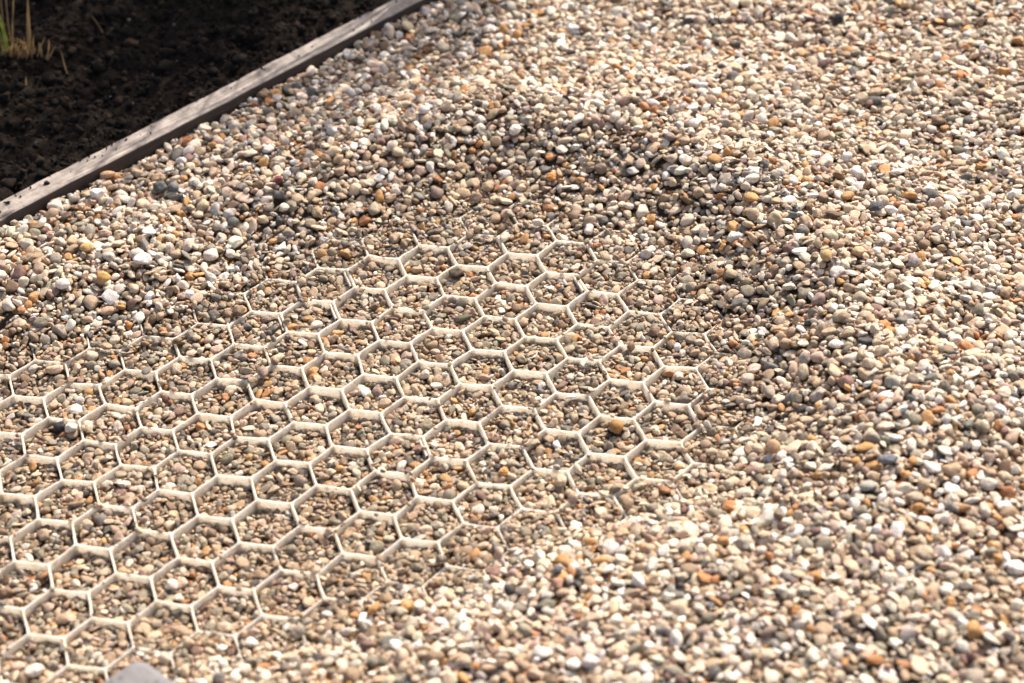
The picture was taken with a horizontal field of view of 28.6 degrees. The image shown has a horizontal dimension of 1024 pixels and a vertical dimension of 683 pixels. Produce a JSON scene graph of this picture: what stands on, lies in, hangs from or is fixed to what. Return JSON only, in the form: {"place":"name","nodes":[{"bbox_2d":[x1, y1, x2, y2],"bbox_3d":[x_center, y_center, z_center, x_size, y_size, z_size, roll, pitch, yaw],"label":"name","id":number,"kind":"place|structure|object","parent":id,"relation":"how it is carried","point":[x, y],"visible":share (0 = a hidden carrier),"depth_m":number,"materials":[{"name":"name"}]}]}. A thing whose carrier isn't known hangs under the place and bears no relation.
{"place":"outdoors","nodes":[
{"label":"outdoors","id":0,"kind":"place"},
{"bbox_2d":[0,0,1023,682],"bbox_3d":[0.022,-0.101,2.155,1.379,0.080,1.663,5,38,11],"label":"gravel","id":1,"kind":"structure","parent":0,"point":[654,64],"depth_m":2.03,"materials":[{"name":"beige gravel"}]},
{"bbox_2d":[23,663,43,677],"bbox_3d":[-0.412,0.283,1.729,0.016,0.009,0.014,5,38,11],"label":"pebble","id":2,"kind":"object","parent":1,"relation":"on","point":[34,670],"visible":1,"depth_m":1.73,"materials":[{"name":"stone"}]},
{"bbox_2d":[45,365,62,373],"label":"pebble","id":3,"kind":"object","parent":1,"relation":"on","point":[54,369],"visible":1,"depth_m":2.06,"materials":[{"name":"stone"}]},
{"bbox_2d":[53,421,63,431],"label":"pebble","id":4,"kind":"object","parent":1,"relation":"on","point":[58,426],"visible":1,"depth_m":1.99,"materials":[{"name":"stone"}]},
{"bbox_2d":[55,278,69,288],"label":"pebble","id":5,"kind":"object","parent":1,"relation":"on","point":[62,283],"visible":1,"depth_m":2.13,"materials":[{"name":"stone"}]},
{"bbox_2d":[65,423,77,432],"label":"pebble","id":6,"kind":"object","parent":1,"relation":"on","point":[70,427],"visible":1,"depth_m":1.98,"materials":[{"name":"stone"}]},
{"bbox_2d":[79,242,93,252],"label":"pebble","id":7,"kind":"object","parent":1,"relation":"on","point":[86,247],"visible":1,"depth_m":2.17,"materials":[{"name":"stone"}]},
{"bbox_2d":[89,188,104,199],"bbox_3d":[-0.464,-0.166,2.246,0.016,0.011,0.015,-27,43,-27],"label":"pebble","id":8,"kind":"object","parent":1,"relation":"on","point":[97,193],"visible":1,"depth_m":2.24,"materials":[{"name":"stone"}]},
{"bbox_2d":[96,271,110,282],"bbox_3d":[-0.435,-0.069,2.137,0.015,0.011,0.014,5,38,11],"label":"pebble","id":9,"kind":"object","parent":1,"relation":"on","point":[103,277],"visible":1,"depth_m":2.13,"materials":[{"name":"stone"}]},
{"bbox_2d":[100,171,114,178],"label":"pebble","id":10,"kind":"object","parent":1,"relation":"on","point":[105,174],"visible":1,"depth_m":2.27,"materials":[{"name":"stone"}]},
{"bbox_2d":[103,661,174,682],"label":"concrete slab","id":11,"kind":"structure","parent":1,"relation":"on","point":[139,672],"depth_m":1.62,"materials":[{"name":"grey concrete"}]},
{"bbox_2d":[133,252,151,264],"bbox_3d":[-0.396,-0.088,2.155,0.018,0.011,0.016,5,38,11],"label":"pebble","id":12,"kind":"object","parent":1,"relation":"on","point":[143,258],"visible":1,"depth_m":2.15,"materials":[{"name":"stone"}]},
{"bbox_2d":[153,181,167,191],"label":"pebble","id":13,"kind":"object","parent":1,"relation":"on","point":[160,186],"visible":1,"depth_m":2.26,"materials":[{"name":"stone"}]},
{"bbox_2d":[166,579,177,589],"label":"pebble","id":14,"kind":"object","parent":1,"relation":"on","point":[172,584],"visible":1,"depth_m":1.81,"materials":[{"name":"stone"}]},
{"bbox_2d":[168,182,178,191],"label":"pebble","id":15,"kind":"object","parent":1,"relation":"on","point":[173,186],"visible":1,"depth_m":2.26,"materials":[{"name":"stone"}]},
{"bbox_2d":[0,0,396,212],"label":"soil","id":16,"kind":"structure","parent":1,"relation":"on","point":[237,13],"depth_m":2.48,"materials":[{"name":"black soil"}]},
{"bbox_2d":[0,0,67,73],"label":"grass tuft","id":17,"kind":"object","parent":16,"relation":"on","point":[18,52],"visible":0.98,"depth_m":2.46,"materials":[{"name":"green plant"}]},
{"bbox_2d":[0,0,444,226],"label":"timber board","id":18,"kind":"object","parent":1,"relation":"on","point":[130,152],"visible":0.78,"depth_m":2.36,"materials":[{"name":"brown wood"}]},
{"bbox_2d":[272,176,282,184],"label":"pebble","id":19,"kind":"object","parent":1,"relation":"on","point":[277,180],"visible":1,"depth_m":2.25,"materials":[{"name":"stone"}]},
{"bbox_2d":[0,188,766,682],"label":"gravel grid","id":20,"kind":"object","parent":1,"relation":"on","point":[76,548],"visible":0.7,"depth_m":1.97,"materials":[{"name":"white plastic"}]},
{"bbox_2d":[418,105,429,113],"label":"pebble","id":21,"kind":"object","parent":1,"relation":"on","point":[422,109],"visible":1,"depth_m":2.33,"materials":[{"name":"stone"}]},
{"bbox_2d":[448,267,464,276],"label":"pebble","id":22,"kind":"object","parent":1,"relation":"on","point":[455,272],"visible":1,"depth_m":2.16,"materials":[{"name":"stone"}]},
{"bbox_2d":[453,314,471,321],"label":"pebble","id":23,"kind":"object","parent":1,"relation":"on","point":[462,318],"visible":1,"depth_m":2.10,"materials":[{"name":"stone"}]},
{"bbox_2d":[498,467,508,475],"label":"pebble","id":24,"kind":"object","parent":1,"relation":"on","point":[503,471],"visible":1,"depth_m":1.90,"materials":[{"name":"stone"}]},
{"bbox_2d":[509,124,520,134],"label":"pebble","id":25,"kind":"object","parent":1,"relation":"on","point":[514,129],"visible":1,"depth_m":2.30,"materials":[{"name":"stone"}]},
{"bbox_2d":[547,172,555,180],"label":"pebble","id":26,"kind":"object","parent":1,"relation":"on","point":[551,176],"visible":1,"depth_m":2.27,"materials":[{"name":"stone"}]},
{"bbox_2d":[551,566,562,574],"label":"pebble","id":27,"kind":"object","parent":1,"relation":"on","point":[557,570],"visible":1,"depth_m":1.75,"materials":[{"name":"stone"}]},
{"bbox_2d":[552,577,563,588],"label":"pebble","id":28,"kind":"object","parent":1,"relation":"on","point":[557,582],"visible":1,"depth_m":1.74,"materials":[{"name":"stone"}]},
{"bbox_2d":[554,474,566,486],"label":"pebble","id":29,"kind":"object","parent":1,"relation":"on","point":[560,480],"visible":1,"depth_m":1.89,"materials":[{"name":"stone"}]},
{"bbox_2d":[609,112,620,122],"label":"pebble","id":30,"kind":"object","parent":1,"relation":"on","point":[614,117],"visible":1,"depth_m":2.30,"materials":[{"name":"stone"}]},
{"bbox_2d":[609,419,623,433],"bbox_3d":[0.101,0.082,1.948,0.014,0.011,0.015,5,38,11],"label":"pebble","id":31,"kind":"object","parent":1,"relation":"on","point":[616,425],"visible":1,"depth_m":1.94,"materials":[{"name":"stone"}]},
{"bbox_2d":[740,373,753,383],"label":"pebble","id":32,"kind":"object","parent":1,"relation":"on","point":[745,378],"visible":1,"depth_m":1.97,"materials":[{"name":"stone"}]},
{"bbox_2d":[746,363,760,373],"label":"pebble","id":33,"kind":"object","parent":1,"relation":"on","point":[753,368],"visible":1,"depth_m":1.99,"materials":[{"name":"stone"}]},
{"bbox_2d":[765,439,780,453],"bbox_3d":[0.244,0.098,1.880,0.014,0.012,0.016,5,38,11],"label":"pebble","id":34,"kind":"object","parent":1,"relation":"on","point":[772,446],"visible":1,"depth_m":1.88,"materials":[{"name":"stone"}]},
{"bbox_2d":[817,58,831,67],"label":"pebble","id":35,"kind":"object","parent":1,"relation":"on","point":[824,62],"visible":1,"depth_m":2.42,"materials":[{"name":"stone"}]},
{"bbox_2d":[820,249,831,260],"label":"pebble","id":36,"kind":"object","parent":1,"relation":"on","point":[825,254],"visible":1,"depth_m":2.05,"materials":[{"name":"stone"}]},
{"bbox_2d":[824,211,842,217],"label":"pebble","id":37,"kind":"object","parent":1,"relation":"on","point":[833,214],"visible":1,"depth_m":2.13,"materials":[{"name":"stone"}]},
{"bbox_2d":[833,12,843,22],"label":"pebble","id":38,"kind":"object","parent":1,"relation":"on","point":[838,17],"visible":1,"depth_m":2.50,"materials":[{"name":"stone"}]},
{"bbox_2d":[852,246,864,256],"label":"pebble","id":39,"kind":"object","parent":1,"relation":"on","point":[858,251],"visible":1,"depth_m":2.06,"materials":[{"name":"stone"}]},
{"bbox_2d":[858,480,876,490],"bbox_3d":[0.318,0.129,1.797,0.016,0.008,0.012,5,38,11],"label":"pebble","id":40,"kind":"object","parent":1,"relation":"on","point":[867,485],"visible":1,"depth_m":1.79,"materials":[{"name":"stone"}]},
{"bbox_2d":[868,201,883,210],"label":"pebble","id":41,"kind":"object","parent":1,"relation":"on","point":[875,205],"visible":1,"depth_m":2.14,"materials":[{"name":"stone"}]},
{"bbox_2d":[878,454,897,463],"bbox_3d":[0.339,0.106,1.814,0.019,0.008,0.011,5,38,11],"label":"pebble","id":42,"kind":"object","parent":1,"relation":"on","point":[887,458],"visible":1,"depth_m":1.81,"materials":[{"name":"stone"}]},
{"bbox_2d":[908,253,918,267],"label":"pebble","id":43,"kind":"object","parent":1,"relation":"on","point":[913,259],"visible":1,"depth_m":2.06,"materials":[{"name":"stone"}]}
]}

